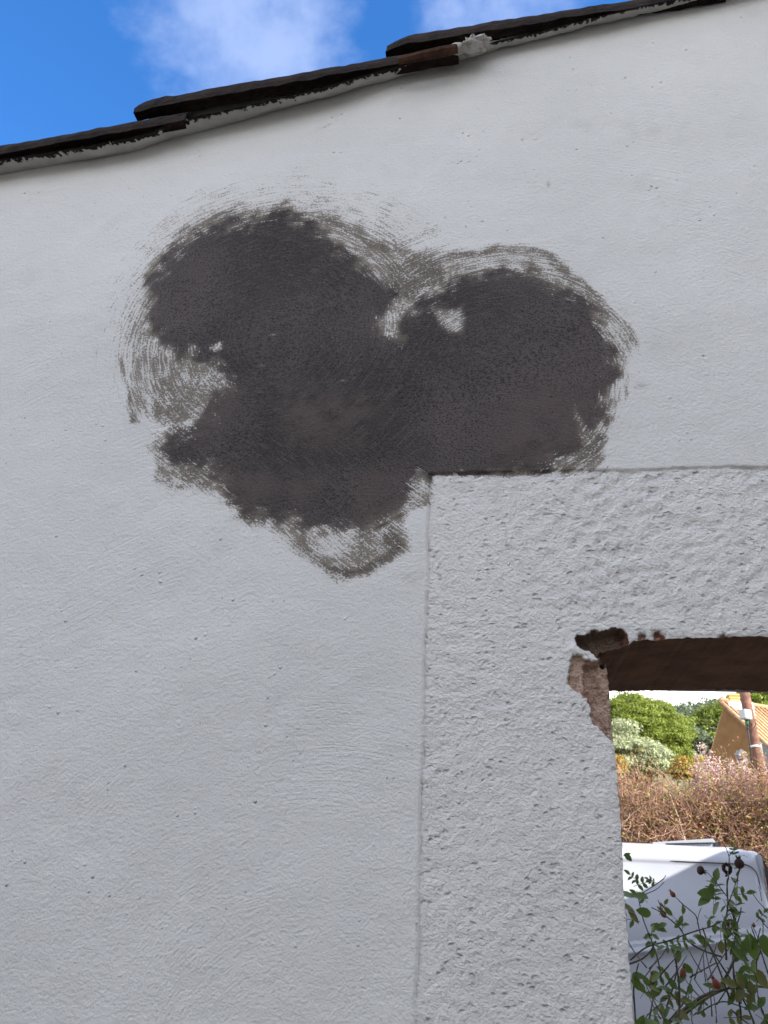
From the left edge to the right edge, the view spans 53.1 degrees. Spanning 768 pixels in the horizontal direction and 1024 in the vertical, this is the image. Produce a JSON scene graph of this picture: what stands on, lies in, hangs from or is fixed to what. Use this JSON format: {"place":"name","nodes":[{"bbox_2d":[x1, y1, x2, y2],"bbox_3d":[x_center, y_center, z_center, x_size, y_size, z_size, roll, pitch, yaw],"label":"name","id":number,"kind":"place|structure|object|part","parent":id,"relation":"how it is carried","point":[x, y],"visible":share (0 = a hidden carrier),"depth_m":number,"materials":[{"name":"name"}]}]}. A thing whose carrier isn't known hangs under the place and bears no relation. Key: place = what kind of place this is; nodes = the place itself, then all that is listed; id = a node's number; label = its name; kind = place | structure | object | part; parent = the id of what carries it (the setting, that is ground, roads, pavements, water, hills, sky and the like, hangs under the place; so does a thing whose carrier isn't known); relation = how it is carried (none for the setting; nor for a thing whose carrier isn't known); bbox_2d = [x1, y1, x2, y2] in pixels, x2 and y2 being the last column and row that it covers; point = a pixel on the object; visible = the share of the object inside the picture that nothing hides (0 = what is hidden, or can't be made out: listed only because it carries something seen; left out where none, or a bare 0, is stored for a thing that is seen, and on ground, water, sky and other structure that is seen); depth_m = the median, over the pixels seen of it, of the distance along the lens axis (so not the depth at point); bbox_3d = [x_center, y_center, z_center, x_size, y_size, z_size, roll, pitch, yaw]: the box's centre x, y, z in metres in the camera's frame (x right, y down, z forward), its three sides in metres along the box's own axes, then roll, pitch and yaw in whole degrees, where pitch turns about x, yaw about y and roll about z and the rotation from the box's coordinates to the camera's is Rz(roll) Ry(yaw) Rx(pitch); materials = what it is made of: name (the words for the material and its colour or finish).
{"place":"outdoors","nodes":[
{"label":"outdoors","id":0,"kind":"place"},
{"bbox_2d":[0,0,735,705],"label":"sky","id":1,"kind":"structure","parent":0,"point":[67,66],"materials":[{"name":"blue"}]},
{"bbox_2d":[0,0,767,1023],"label":"courtyard wall","id":2,"kind":"structure","parent":0,"point":[382,488],"depth_m":1.30,"materials":[{"name":"paint"}]},
{"bbox_2d":[617,771,712,797],"bbox_3d":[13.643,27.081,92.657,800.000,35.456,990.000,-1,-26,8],"label":"ground","id":3,"kind":"structure","parent":0,"point":[680,786],"depth_m":90.93,"materials":[{"name":"plant"}]},
{"bbox_2d":[615,754,630,795],"bbox_3d":[3.612,5.622,11.493,0.394,3.894,0.394,10,-26,-14],"label":"autumn shrub","id":4,"kind":"object","parent":3,"relation":"on","point":[621,758],"visible":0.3,"depth_m":12.14,"materials":[{"name":"yellow plant"}]},
{"bbox_2d":[611,717,649,796],"bbox_3d":[4.994,7.008,16.147,1.679,5.284,1.780,-1,-26,8],"label":"olive tree","id":5,"kind":"object","parent":3,"relation":"on","point":[623,738],"visible":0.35,"depth_m":16.67,"materials":[{"name":"green plant"}]},
{"bbox_2d":[621,736,675,796],"bbox_3d":[5.702,7.159,15.980,1.308,4.921,1.312,-1,-26,8],"label":"olive tree","id":6,"kind":"object","parent":3,"relation":"on","point":[664,753],"visible":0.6,"depth_m":16.52,"materials":[{"name":"green plant"}]},
{"bbox_2d":[610,691,699,796],"bbox_3d":[11.108,11.469,34.332,5.903,6.921,5.579,-1,-26,8],"label":"umbrella pine","id":7,"kind":"object","parent":3,"relation":"on","point":[672,729],"visible":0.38,"depth_m":33.62,"materials":[{"name":"green plant"}]},
{"bbox_2d":[667,754,694,794],"bbox_3d":[4.768,5.774,11.771,0.493,3.952,0.491,-1,-26,8],"label":"autumn shrub","id":8,"kind":"object","parent":3,"relation":"on","point":[685,763],"visible":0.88,"depth_m":12.45,"materials":[{"name":"yellow plant"}]},
{"bbox_2d":[674,702,704,787],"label":"hill conifer","id":9,"kind":"object","parent":3,"relation":"on","point":[699,703],"visible":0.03,"depth_m":87.98,"materials":[{"name":"green plant"}]},
{"bbox_2d":[616,736,767,891],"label":"hedge","id":10,"kind":"object","parent":3,"relation":"on","point":[649,817],"visible":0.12,"depth_m":9.08,"materials":[{"name":"brown plant"}]},
{"bbox_2d":[622,838,767,1023],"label":"delivery van","id":11,"kind":"object","parent":3,"relation":"on","point":[677,863],"visible":0.2,"depth_m":5.72,"materials":[{"name":"paint"}]},
{"bbox_3d":[2.942,3.683,6.211,0.038,1.627,1.490,-1,-26,8],"label":"rear door","id":12,"kind":"part","parent":11,"relation":"part of","materials":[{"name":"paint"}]},
{"bbox_2d":[674,702,715,782],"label":"hill conifer","id":13,"kind":"object","parent":3,"relation":"on","point":[680,711],"visible":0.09,"depth_m":66.74,"materials":[{"name":"green plant"}]},
{"bbox_2d":[624,841,767,1023],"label":"rose bush","id":14,"kind":"object","parent":3,"relation":"on","point":[740,982],"visible":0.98,"depth_m":1.64,"materials":[{"name":"green plant"}]},
{"bbox_2d":[684,755,710,794],"bbox_3d":[5.074,5.941,12.212,0.677,4.045,0.604,-9,-28,24],"label":"yellow shrub","id":15,"kind":"object","parent":3,"relation":"on","point":[694,759],"visible":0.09,"depth_m":12.94,"materials":[{"name":"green plant"}]},
{"bbox_2d":[685,704,711,716],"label":"hill conifer","id":16,"kind":"object","parent":3,"relation":"on","point":[697,706],"visible":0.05,"depth_m":74.44,"materials":[{"name":"green plant"}]},
{"bbox_2d":[687,725,713,795],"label":"hill conifer","id":17,"kind":"object","parent":3,"relation":"on","point":[703,734],"visible":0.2,"depth_m":55.80,"materials":[{"name":"green plant"}]},
{"bbox_2d":[685,696,717,708],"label":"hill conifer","id":18,"kind":"object","parent":3,"relation":"on","point":[699,700],"visible":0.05,"depth_m":99.74,"materials":[{"name":"plant"}]},
{"bbox_2d":[676,697,726,707],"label":"distant wood","id":19,"kind":"object","parent":3,"relation":"on","point":[706,702],"depth_m":134.96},
{"bbox_2d":[690,724,715,795],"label":"hill conifer","id":20,"kind":"object","parent":3,"relation":"on","point":[694,743],"visible":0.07,"depth_m":57.09,"materials":[{"name":"green plant"}]},
{"bbox_2d":[687,700,718,708],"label":"hill conifer","id":21,"kind":"object","parent":3,"relation":"on","point":[711,702],"visible":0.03,"depth_m":85.46,"materials":[{"name":"green plant"}]},
{"bbox_2d":[687,700,722,751],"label":"broadleaf tree","id":22,"kind":"object","parent":3,"relation":"on","point":[715,713],"visible":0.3,"depth_m":58.72,"materials":[{"name":"green plant"}]},
{"bbox_2d":[688,742,767,833],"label":"blossom shrub","id":23,"kind":"object","parent":3,"relation":"on","point":[701,772],"visible":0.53,"depth_m":9.46,"materials":[{"name":"pink plant"}]},
{"bbox_2d":[709,694,767,800],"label":"tiled house","id":24,"kind":"structure","parent":3,"relation":"on","point":[731,726],"depth_m":47.43,"materials":[{"name":"paint"}]},
{"bbox_2d":[760,740,767,770],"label":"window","id":25,"kind":"structure","parent":24,"relation":"in","point":[764,749],"depth_m":44.73,"materials":[{"name":"glass"}]},
{"bbox_2d":[735,750,749,793],"bbox_3d":[4.878,5.007,9.910,0.188,3.767,0.160,16,-29,-26],"label":"grey shrub","id":26,"kind":"object","parent":3,"relation":"on","point":[738,757],"visible":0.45,"depth_m":10.64,"materials":[{"name":"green plant"}]},
{"bbox_2d":[735,692,767,704],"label":"roofline tree","id":27,"kind":"object","parent":3,"relation":"on","point":[759,698],"visible":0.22,"depth_m":58.92,"materials":[{"name":"green plant"}]},
{"bbox_2d":[739,692,767,800],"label":"utility pole","id":28,"kind":"object","parent":3,"relation":"on","point":[746,713],"visible":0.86,"depth_m":13.94,"materials":[{"name":"brown wood"}]}
]}

